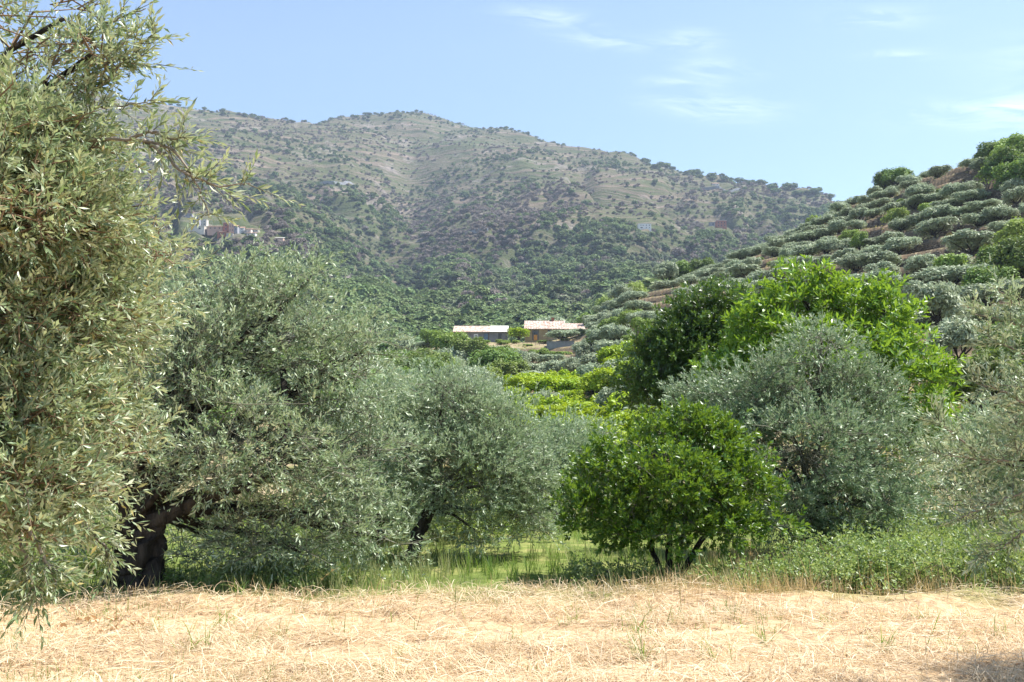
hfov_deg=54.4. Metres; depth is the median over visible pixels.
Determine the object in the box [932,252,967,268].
bush
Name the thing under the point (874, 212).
olive tree
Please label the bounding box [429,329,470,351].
broadleaf tree
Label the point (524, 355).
olive tree
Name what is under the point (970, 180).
terrace wall
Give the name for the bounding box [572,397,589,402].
orchard tree
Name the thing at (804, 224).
olive tree
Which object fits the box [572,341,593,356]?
olive tree
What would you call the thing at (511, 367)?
broadleaf tree
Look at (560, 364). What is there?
olive tree
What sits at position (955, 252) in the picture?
terrace wall
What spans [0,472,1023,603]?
pale grass
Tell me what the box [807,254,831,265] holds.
olive tree
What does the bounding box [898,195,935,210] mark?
olive tree
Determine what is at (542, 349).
bush
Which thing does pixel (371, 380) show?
broadleaf tree
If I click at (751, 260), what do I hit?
olive tree
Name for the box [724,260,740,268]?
olive tree
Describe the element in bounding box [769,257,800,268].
olive tree
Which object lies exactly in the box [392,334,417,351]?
olive tree
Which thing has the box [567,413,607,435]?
orchard tree
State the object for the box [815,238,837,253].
olive tree
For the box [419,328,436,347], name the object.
broadleaf tree
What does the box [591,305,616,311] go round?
olive tree
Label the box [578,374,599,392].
orchard tree
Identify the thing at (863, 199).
olive tree
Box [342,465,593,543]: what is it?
bush
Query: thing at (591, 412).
orchard tree
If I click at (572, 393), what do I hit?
orchard tree
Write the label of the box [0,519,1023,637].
green grass
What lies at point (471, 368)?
olive tree
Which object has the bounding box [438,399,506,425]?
olive tree
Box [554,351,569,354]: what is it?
bush
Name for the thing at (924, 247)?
terrace wall
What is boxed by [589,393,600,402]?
orchard tree
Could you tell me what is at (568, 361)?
olive tree
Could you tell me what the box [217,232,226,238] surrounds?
village house
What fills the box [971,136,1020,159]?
broadleaf tree
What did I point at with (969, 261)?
olive tree
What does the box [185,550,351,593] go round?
weed clump
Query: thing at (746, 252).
olive tree
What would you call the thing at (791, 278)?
olive tree
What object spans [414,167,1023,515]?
undergrowth
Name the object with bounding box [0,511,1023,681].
meadow
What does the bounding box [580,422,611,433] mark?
orchard tree
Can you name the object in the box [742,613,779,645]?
grass tuft
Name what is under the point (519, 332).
mulberry tree
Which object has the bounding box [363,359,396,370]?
olive tree
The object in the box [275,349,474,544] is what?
olive tree
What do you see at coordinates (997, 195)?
terrace wall
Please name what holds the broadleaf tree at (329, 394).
on the terraced hill
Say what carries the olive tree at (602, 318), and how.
on the terraced hill
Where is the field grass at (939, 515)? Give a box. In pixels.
[0,411,1023,535]
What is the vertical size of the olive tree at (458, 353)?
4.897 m
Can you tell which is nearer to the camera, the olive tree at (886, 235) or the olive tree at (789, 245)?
the olive tree at (886, 235)
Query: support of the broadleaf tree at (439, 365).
on the terraced hill
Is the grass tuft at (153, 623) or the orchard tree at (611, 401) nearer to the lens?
the grass tuft at (153, 623)
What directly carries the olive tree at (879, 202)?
on the terraced hill
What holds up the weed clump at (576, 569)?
on the meadow
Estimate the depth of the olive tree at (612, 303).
229.40 m
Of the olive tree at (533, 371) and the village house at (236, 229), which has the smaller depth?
the olive tree at (533, 371)
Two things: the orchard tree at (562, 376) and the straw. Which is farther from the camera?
the orchard tree at (562, 376)
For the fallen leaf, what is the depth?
10.23 m
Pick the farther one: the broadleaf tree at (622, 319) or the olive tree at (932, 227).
the olive tree at (932, 227)
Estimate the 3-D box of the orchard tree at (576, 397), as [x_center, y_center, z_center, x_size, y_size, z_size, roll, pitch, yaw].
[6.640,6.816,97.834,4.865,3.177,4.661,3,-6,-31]
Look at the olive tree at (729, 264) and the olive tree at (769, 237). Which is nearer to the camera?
the olive tree at (729, 264)
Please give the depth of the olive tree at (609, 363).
100.09 m
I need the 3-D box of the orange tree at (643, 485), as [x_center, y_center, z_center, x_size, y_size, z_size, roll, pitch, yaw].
[2.231,2.007,13.342,3.594,2.649,2.563,0,-5,0]
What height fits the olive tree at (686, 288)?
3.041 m
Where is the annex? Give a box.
[563,323,584,334]
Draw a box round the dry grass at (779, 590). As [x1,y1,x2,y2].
[0,559,1022,625]
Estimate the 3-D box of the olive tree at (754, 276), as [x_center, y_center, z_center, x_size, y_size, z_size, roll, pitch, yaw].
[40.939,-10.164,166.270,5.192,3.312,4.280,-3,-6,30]
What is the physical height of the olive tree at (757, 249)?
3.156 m
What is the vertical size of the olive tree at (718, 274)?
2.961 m
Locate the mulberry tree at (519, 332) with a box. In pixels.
[507,327,530,339]
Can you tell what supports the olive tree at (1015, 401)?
on the meadow
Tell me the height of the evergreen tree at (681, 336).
6.622 m
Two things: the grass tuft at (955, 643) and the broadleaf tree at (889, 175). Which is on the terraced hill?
the broadleaf tree at (889, 175)
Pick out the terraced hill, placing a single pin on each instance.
(937, 184)
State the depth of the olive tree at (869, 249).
158.75 m
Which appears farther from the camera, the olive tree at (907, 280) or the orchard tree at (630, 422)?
the olive tree at (907, 280)
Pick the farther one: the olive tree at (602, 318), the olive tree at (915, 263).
the olive tree at (602, 318)
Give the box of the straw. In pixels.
[0,572,1023,681]
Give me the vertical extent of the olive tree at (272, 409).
4.824 m
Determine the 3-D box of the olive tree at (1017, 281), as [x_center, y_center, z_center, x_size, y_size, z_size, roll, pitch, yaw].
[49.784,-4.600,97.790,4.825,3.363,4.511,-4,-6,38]
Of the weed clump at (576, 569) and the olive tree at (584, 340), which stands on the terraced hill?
the olive tree at (584, 340)
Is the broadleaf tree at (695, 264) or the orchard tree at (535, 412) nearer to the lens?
the orchard tree at (535, 412)
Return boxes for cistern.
[546,341,574,348]
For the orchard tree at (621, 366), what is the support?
on the terraced hill
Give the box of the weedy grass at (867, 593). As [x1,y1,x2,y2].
[675,530,1023,595]
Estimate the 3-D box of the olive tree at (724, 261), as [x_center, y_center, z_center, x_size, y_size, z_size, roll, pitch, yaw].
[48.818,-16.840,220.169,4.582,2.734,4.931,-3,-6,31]
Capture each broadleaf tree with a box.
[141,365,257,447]
[209,353,289,414]
[219,339,275,354]
[274,349,325,382]
[290,383,361,435]
[310,338,341,350]
[315,365,387,400]
[372,339,399,354]
[373,356,399,362]
[378,350,404,363]
[393,358,420,368]
[398,347,417,355]
[398,349,438,361]
[409,346,430,353]
[413,356,454,375]
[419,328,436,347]
[419,350,456,362]
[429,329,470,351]
[446,336,490,360]
[465,346,522,369]
[476,364,502,378]
[481,344,512,353]
[490,357,531,376]
[576,312,594,326]
[590,296,613,313]
[597,316,617,329]
[613,308,642,327]
[621,335,630,340]
[625,280,647,291]
[630,317,658,334]
[639,277,669,290]
[663,259,693,280]
[688,257,714,270]
[838,229,858,239]
[871,170,892,190]
[879,166,915,186]
[880,206,909,222]
[917,202,937,210]
[945,346,1023,415]
[958,264,1019,305]
[963,314,1023,373]
[967,243,1023,272]
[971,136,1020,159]
[973,144,1023,183]
[981,232,1023,278]
[989,131,1023,154]
[989,156,1023,189]
[991,216,1023,244]
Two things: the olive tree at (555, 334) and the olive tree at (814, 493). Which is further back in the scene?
the olive tree at (555, 334)
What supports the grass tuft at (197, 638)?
on the meadow
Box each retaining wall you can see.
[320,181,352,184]
[702,186,739,191]
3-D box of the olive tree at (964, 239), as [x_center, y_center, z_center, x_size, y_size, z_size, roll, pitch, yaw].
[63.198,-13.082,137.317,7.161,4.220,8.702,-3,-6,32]
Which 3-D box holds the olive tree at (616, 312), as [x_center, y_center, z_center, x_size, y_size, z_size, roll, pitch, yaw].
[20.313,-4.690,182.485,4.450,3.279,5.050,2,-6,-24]
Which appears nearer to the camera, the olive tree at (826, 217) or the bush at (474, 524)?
the bush at (474, 524)
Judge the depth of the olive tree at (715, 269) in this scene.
204.47 m
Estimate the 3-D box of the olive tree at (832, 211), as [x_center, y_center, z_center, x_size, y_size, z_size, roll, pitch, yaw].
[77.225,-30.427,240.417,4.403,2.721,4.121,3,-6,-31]
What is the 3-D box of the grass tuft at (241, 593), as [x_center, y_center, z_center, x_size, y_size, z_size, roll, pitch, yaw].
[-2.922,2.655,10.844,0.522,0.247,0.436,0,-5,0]
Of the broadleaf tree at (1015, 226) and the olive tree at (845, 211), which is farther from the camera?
the olive tree at (845, 211)
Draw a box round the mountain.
[17,88,832,303]
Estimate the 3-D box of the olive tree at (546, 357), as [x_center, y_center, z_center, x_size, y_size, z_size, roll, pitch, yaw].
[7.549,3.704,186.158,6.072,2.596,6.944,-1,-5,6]
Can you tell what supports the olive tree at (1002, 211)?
on the terraced hill
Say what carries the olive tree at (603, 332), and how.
on the terraced hill
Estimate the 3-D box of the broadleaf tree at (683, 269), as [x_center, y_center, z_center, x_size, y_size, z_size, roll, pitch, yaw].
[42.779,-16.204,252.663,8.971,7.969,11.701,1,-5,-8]
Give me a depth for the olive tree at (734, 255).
235.51 m
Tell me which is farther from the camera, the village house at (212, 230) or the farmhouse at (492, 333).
the village house at (212, 230)
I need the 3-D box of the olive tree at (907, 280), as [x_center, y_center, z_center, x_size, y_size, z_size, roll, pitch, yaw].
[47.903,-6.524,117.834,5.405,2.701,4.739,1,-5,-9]
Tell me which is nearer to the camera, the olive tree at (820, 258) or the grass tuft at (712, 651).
the grass tuft at (712, 651)
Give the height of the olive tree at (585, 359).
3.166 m
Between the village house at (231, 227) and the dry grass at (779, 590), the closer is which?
the dry grass at (779, 590)
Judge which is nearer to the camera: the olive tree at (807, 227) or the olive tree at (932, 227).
the olive tree at (932, 227)
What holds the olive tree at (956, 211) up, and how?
on the terraced hill
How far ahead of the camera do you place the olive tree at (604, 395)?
73.55 m
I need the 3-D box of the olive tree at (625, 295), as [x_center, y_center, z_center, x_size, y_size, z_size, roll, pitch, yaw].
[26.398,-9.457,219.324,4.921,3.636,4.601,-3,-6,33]
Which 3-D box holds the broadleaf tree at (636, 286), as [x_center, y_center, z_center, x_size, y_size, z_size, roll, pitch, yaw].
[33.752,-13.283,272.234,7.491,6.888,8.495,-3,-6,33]
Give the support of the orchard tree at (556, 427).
on the terraced hill
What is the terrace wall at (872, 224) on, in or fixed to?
on the terraced hill
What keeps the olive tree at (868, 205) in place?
on the terraced hill
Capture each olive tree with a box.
[0,0,303,649]
[6,224,453,597]
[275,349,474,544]
[349,346,580,562]
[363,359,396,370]
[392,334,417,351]
[413,341,429,349]
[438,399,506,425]
[441,348,470,361]
[446,365,491,379]
[449,376,509,399]
[481,403,626,525]
[504,347,532,362]
[517,370,556,373]
[524,363,557,372]
[527,351,541,363]
[529,388,565,399]
[535,359,560,372]
[536,314,569,322]
[536,354,565,361]
[543,329,580,340]
[557,357,576,372]
[562,355,581,370]
[568,359,594,370]
[569,328,587,335]
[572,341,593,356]
[576,361,604,392]
[578,352,602,366]
[582,338,595,346]
[583,314,596,322]
[584,321,596,330]
[585,317,600,322]
[586,328,605,341]
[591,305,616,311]
[591,338,623,353]
[593,384,625,405]
[594,325,635,340]
[596,309,612,319]
[596,313,609,323]
[597,312,611,317]
[602,322,630,327]
[603,356,628,367]
[607,284,632,298]
[607,300,622,308]
[608,325,635,339]
[612,307,623,317]
[615,293,632,304]
[620,290,634,300]
[620,403,664,413]
[622,299,656,311]
[625,310,654,321]
[629,291,649,299]
[648,309,661,317]
[649,280,679,289]
[649,309,961,559]
[653,259,678,280]
[671,287,691,296]
[675,273,700,284]
[688,284,704,293]
[695,267,712,276]
[698,276,710,281]
[706,271,747,280]
[707,266,724,274]
[711,263,724,267]
[720,279,756,293]
[721,258,738,264]
[723,262,762,278]
[723,277,750,283]
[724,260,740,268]
[725,250,745,259]
[737,256,762,264]
[739,246,760,257]
[743,270,766,282]
[750,244,766,253]
[750,277,776,290]
[757,268,793,279]
[761,246,783,257]
[764,234,782,243]
[765,238,785,247]
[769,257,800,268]
[772,235,789,239]
[777,276,807,290]
[778,247,792,257]
[782,234,806,243]
[782,241,796,249]
[789,243,819,257]
[791,255,814,267]
[792,241,814,245]
[795,229,821,241]
[796,224,827,232]
[798,222,814,227]
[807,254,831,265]
[809,217,828,225]
[813,228,837,236]
[814,212,841,222]
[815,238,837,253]
[816,236,836,240]
[823,210,836,215]
[827,219,847,234]
[827,238,860,249]
[828,201,850,211]
[828,215,848,222]
[830,247,859,259]
[830,252,864,272]
[837,207,854,216]
[841,268,905,290]
[843,195,859,205]
[844,219,867,229]
[847,207,868,220]
[853,249,904,266]
[855,202,877,209]
[855,243,890,253]
[856,194,874,203]
[861,208,883,218]
[861,237,884,246]
[863,259,901,274]
[865,185,882,195]
[867,190,890,199]
[869,197,897,208]
[874,231,905,242]
[881,202,905,213]
[882,185,901,196]
[882,236,922,254]
[887,217,913,231]
[890,275,934,286]
[894,174,922,182]
[896,180,926,190]
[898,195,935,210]
[901,279,968,325]
[902,182,936,197]
[903,253,935,274]
[903,253,1023,587]
[905,213,930,227]
[908,311,934,329]
[910,264,966,285]
[913,215,959,238]
[914,192,951,202]
[914,308,970,325]
[915,391,1023,526]
[917,203,956,218]
[918,170,928,178]
[926,164,952,178]
[926,254,974,266]
[926,314,993,360]
[928,198,965,207]
[937,182,961,196]
[940,228,996,256]
[945,206,978,217]
[945,262,1021,280]
[950,188,991,201]
[956,282,1008,305]
[957,158,973,167]
[957,180,984,191]
[959,212,1001,226]
[963,198,1007,212]
[963,303,1022,324]
[968,157,988,171]
[979,203,1020,220]
[984,217,1021,230]
[996,278,1023,300]
[998,178,1023,191]
[1000,185,1023,206]
[1018,202,1023,212]
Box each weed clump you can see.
[77,559,265,595]
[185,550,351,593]
[557,551,732,588]
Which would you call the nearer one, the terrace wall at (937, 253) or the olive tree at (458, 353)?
the terrace wall at (937, 253)
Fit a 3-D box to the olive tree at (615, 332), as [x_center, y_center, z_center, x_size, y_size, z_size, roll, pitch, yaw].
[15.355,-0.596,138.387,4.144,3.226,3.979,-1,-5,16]
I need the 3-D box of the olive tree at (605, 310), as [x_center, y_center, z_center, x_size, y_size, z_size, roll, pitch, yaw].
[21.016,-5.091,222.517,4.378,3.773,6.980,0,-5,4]
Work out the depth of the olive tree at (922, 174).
233.87 m
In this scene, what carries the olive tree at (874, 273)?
on the terraced hill
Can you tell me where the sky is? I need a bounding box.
[0,0,1023,201]
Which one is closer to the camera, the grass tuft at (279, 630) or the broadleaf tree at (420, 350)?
the grass tuft at (279, 630)
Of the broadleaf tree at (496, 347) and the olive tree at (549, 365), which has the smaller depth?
the olive tree at (549, 365)
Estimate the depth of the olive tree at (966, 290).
98.00 m
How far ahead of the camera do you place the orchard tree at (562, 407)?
74.04 m
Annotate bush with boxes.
[0,516,245,585]
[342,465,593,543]
[537,347,548,353]
[542,351,554,354]
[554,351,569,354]
[689,547,825,592]
[716,531,947,595]
[724,498,956,558]
[760,520,993,594]
[805,214,819,222]
[821,514,1023,584]
[908,515,1023,593]
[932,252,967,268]
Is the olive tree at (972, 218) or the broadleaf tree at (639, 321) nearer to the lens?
the broadleaf tree at (639, 321)
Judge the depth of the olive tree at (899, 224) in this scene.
177.92 m
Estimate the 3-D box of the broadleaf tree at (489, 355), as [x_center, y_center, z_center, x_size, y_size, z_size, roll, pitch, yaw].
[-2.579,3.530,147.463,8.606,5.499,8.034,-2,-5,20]
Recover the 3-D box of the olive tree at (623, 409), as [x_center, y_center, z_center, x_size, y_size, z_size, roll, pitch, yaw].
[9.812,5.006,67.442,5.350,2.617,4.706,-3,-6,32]
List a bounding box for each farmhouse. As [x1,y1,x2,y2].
[453,326,508,341]
[524,318,564,342]
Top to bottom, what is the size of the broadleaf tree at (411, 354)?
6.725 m
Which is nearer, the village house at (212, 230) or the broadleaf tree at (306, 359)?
the broadleaf tree at (306, 359)
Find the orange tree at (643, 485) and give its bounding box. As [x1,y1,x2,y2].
[548,394,811,580]
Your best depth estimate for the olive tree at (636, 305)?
170.10 m
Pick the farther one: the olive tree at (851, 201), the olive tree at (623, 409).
the olive tree at (851, 201)
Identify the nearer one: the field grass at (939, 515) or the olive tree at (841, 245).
the field grass at (939, 515)
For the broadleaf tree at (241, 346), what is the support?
on the terraced hill
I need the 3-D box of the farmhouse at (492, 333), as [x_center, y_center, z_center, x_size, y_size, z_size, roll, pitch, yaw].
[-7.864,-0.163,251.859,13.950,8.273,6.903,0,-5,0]
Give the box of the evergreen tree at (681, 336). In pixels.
[596,272,790,503]
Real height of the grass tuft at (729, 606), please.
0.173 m
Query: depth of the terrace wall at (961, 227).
160.62 m
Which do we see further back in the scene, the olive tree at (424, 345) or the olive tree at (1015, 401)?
the olive tree at (424, 345)
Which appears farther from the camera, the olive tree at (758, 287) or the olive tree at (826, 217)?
the olive tree at (826, 217)
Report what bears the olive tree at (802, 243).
on the terraced hill
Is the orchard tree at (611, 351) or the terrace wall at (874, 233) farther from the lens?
the terrace wall at (874, 233)
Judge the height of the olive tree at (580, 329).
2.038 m
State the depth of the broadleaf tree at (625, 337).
133.59 m
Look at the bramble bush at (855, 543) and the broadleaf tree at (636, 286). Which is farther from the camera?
the broadleaf tree at (636, 286)
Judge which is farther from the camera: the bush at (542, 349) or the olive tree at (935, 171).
the olive tree at (935, 171)
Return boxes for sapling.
[769,255,793,269]
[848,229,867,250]
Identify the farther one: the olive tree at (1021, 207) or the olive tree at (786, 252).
the olive tree at (786, 252)
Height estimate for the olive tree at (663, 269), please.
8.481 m
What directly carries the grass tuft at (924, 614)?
on the meadow
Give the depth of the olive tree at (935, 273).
114.35 m
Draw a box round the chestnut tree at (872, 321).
[688,253,974,511]
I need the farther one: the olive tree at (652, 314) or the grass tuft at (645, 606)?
the olive tree at (652, 314)
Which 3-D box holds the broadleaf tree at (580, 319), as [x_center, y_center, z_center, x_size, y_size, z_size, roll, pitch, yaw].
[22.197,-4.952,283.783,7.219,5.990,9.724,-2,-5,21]
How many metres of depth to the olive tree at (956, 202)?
177.58 m
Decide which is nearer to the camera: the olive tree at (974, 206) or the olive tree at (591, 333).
the olive tree at (591, 333)
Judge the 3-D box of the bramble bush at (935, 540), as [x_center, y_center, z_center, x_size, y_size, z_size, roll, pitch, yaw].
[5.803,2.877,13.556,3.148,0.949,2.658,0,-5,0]
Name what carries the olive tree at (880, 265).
on the terraced hill
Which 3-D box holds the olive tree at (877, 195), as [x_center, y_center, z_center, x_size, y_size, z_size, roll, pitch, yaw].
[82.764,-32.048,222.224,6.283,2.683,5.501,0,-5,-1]
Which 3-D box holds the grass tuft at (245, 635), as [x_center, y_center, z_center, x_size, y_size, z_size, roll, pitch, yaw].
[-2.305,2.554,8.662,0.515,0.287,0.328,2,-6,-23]
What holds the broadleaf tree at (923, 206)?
on the terraced hill
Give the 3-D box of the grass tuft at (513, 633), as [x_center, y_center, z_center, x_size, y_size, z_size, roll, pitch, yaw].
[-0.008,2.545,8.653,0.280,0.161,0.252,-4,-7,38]
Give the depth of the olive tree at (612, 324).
163.81 m
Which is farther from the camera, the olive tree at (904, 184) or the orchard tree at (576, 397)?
the olive tree at (904, 184)
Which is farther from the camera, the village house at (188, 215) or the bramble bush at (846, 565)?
the village house at (188, 215)
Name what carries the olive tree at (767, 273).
on the terraced hill
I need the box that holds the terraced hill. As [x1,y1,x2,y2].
[17,150,1020,517]
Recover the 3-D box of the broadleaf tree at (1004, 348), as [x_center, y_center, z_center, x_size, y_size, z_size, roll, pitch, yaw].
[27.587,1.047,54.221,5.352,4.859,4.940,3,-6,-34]
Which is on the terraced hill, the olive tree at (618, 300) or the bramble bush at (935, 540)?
the olive tree at (618, 300)
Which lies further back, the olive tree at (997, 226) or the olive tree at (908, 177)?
the olive tree at (908, 177)
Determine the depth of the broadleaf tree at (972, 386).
46.96 m
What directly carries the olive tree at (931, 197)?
on the terraced hill
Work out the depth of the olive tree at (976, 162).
197.45 m
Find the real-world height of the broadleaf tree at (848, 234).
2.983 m
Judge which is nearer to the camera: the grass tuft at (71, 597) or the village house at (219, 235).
the grass tuft at (71, 597)
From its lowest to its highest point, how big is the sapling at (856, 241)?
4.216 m
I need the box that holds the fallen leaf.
[68,605,75,611]
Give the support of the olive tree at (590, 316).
on the terraced hill
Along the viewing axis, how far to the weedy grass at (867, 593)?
11.70 m
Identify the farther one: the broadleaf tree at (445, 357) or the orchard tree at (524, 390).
the broadleaf tree at (445, 357)
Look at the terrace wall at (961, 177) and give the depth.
207.08 m
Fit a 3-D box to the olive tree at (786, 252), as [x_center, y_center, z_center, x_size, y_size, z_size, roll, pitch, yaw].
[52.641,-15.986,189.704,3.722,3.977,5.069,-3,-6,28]
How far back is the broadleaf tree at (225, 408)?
66.55 m
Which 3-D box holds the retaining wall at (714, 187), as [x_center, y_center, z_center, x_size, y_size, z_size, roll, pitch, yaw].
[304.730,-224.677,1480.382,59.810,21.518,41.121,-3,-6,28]
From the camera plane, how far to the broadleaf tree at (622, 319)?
152.89 m
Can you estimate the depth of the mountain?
1536.49 m
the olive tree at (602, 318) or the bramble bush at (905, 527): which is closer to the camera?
the bramble bush at (905, 527)
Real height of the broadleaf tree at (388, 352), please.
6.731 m
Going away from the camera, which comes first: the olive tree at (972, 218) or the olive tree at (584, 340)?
the olive tree at (972, 218)
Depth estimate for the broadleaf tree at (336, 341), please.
196.02 m
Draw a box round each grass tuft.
[55,585,81,605]
[92,568,145,597]
[140,612,163,631]
[170,619,222,652]
[193,602,237,629]
[220,619,273,651]
[223,574,272,595]
[252,620,292,639]
[496,622,521,641]
[556,602,584,625]
[611,615,666,661]
[612,609,658,634]
[624,616,664,636]
[629,598,664,615]
[664,606,688,625]
[695,633,731,663]
[719,596,741,611]
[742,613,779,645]
[860,617,931,651]
[911,601,932,618]
[934,626,985,655]
[974,618,1008,637]
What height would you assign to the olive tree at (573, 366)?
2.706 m
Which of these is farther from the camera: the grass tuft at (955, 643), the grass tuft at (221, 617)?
the grass tuft at (221, 617)
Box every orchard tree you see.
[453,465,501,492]
[500,386,530,396]
[501,372,532,390]
[505,374,531,389]
[508,394,530,400]
[511,402,541,427]
[516,372,536,390]
[528,374,569,392]
[528,391,573,406]
[529,368,558,390]
[533,400,578,426]
[538,410,574,423]
[541,415,577,441]
[553,376,585,392]
[555,373,577,378]
[557,367,579,377]
[559,389,584,397]
[565,394,590,400]
[567,399,607,412]
[567,403,610,419]
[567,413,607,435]
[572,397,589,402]
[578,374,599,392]
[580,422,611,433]
[587,365,617,390]
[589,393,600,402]
[595,343,625,361]
[600,355,624,365]
[601,422,631,431]
[604,391,635,413]
[604,409,634,423]
[611,410,639,427]
[612,360,628,377]
[614,374,625,384]
[620,340,630,346]
[624,406,671,428]
[629,422,665,455]
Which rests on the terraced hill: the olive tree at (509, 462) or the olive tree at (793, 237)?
the olive tree at (793, 237)
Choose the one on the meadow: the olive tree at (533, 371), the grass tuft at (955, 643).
the grass tuft at (955, 643)
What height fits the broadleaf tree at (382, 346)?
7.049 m
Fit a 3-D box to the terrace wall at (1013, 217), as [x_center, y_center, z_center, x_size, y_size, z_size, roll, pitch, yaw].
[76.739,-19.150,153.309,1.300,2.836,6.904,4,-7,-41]
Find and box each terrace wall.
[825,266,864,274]
[836,220,878,234]
[840,230,882,241]
[893,242,945,255]
[894,251,941,266]
[923,230,948,239]
[944,249,984,255]
[950,171,977,181]
[951,224,976,233]
[957,176,988,184]
[977,197,1023,213]
[983,191,1005,200]
[991,208,1023,223]
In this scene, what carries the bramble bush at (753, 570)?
on the meadow
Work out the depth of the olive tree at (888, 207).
199.11 m
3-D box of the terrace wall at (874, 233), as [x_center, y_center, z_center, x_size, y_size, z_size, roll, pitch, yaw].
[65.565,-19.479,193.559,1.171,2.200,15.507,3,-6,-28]
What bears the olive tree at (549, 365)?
on the terraced hill
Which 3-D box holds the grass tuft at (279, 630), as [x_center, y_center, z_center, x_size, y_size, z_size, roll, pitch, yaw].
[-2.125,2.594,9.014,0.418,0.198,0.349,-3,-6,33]
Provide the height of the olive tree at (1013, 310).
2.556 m
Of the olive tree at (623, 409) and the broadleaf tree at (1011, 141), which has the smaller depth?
the olive tree at (623, 409)
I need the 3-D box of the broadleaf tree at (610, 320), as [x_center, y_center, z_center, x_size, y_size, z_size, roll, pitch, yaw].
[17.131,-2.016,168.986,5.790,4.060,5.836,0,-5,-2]
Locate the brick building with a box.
[715,220,726,229]
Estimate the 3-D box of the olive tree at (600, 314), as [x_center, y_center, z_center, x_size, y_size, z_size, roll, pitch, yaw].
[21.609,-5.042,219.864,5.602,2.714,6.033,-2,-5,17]
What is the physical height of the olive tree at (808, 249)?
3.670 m
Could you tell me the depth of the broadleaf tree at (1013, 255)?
108.77 m
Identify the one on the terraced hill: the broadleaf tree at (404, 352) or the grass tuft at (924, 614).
the broadleaf tree at (404, 352)
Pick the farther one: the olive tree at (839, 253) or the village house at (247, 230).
the village house at (247, 230)
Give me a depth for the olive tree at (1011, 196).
156.18 m
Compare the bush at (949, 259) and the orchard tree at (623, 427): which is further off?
the bush at (949, 259)
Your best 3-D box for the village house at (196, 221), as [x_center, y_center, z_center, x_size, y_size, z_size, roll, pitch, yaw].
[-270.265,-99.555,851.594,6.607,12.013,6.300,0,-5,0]
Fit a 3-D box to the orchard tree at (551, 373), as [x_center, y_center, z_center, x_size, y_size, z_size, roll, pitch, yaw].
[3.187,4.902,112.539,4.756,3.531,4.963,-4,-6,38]
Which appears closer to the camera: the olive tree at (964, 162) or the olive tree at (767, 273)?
the olive tree at (767, 273)
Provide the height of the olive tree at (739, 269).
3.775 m
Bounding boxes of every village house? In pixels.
[185,213,193,217]
[188,226,206,235]
[191,217,200,225]
[201,219,208,225]
[207,226,222,235]
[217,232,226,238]
[223,222,228,232]
[229,223,233,232]
[234,225,239,233]
[239,227,245,232]
[244,229,252,232]
[246,232,257,235]
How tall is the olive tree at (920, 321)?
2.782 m
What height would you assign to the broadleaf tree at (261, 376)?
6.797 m
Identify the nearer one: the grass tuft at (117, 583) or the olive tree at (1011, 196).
the grass tuft at (117, 583)
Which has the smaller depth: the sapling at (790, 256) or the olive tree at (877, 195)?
the sapling at (790, 256)
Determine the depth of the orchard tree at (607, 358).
109.16 m
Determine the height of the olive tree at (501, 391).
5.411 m
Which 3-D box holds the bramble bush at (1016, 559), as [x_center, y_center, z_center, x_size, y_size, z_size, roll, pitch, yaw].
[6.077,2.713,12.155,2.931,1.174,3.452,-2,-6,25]
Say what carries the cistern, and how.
on the terraced hill
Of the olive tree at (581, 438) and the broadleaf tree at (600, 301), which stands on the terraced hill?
the broadleaf tree at (600, 301)
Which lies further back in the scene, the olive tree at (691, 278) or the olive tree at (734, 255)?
the olive tree at (734, 255)
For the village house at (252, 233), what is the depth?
830.87 m
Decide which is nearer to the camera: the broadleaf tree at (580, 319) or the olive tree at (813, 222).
the olive tree at (813, 222)
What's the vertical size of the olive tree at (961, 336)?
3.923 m
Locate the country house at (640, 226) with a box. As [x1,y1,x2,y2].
[637,223,650,230]
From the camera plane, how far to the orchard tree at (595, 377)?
92.71 m
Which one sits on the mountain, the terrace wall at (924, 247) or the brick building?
the brick building
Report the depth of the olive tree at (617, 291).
240.57 m
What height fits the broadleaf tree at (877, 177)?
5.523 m
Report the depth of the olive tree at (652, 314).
144.55 m
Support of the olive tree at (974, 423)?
on the meadow
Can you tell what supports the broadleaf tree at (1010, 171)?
on the terraced hill
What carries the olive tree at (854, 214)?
on the terraced hill
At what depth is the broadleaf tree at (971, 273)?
100.24 m

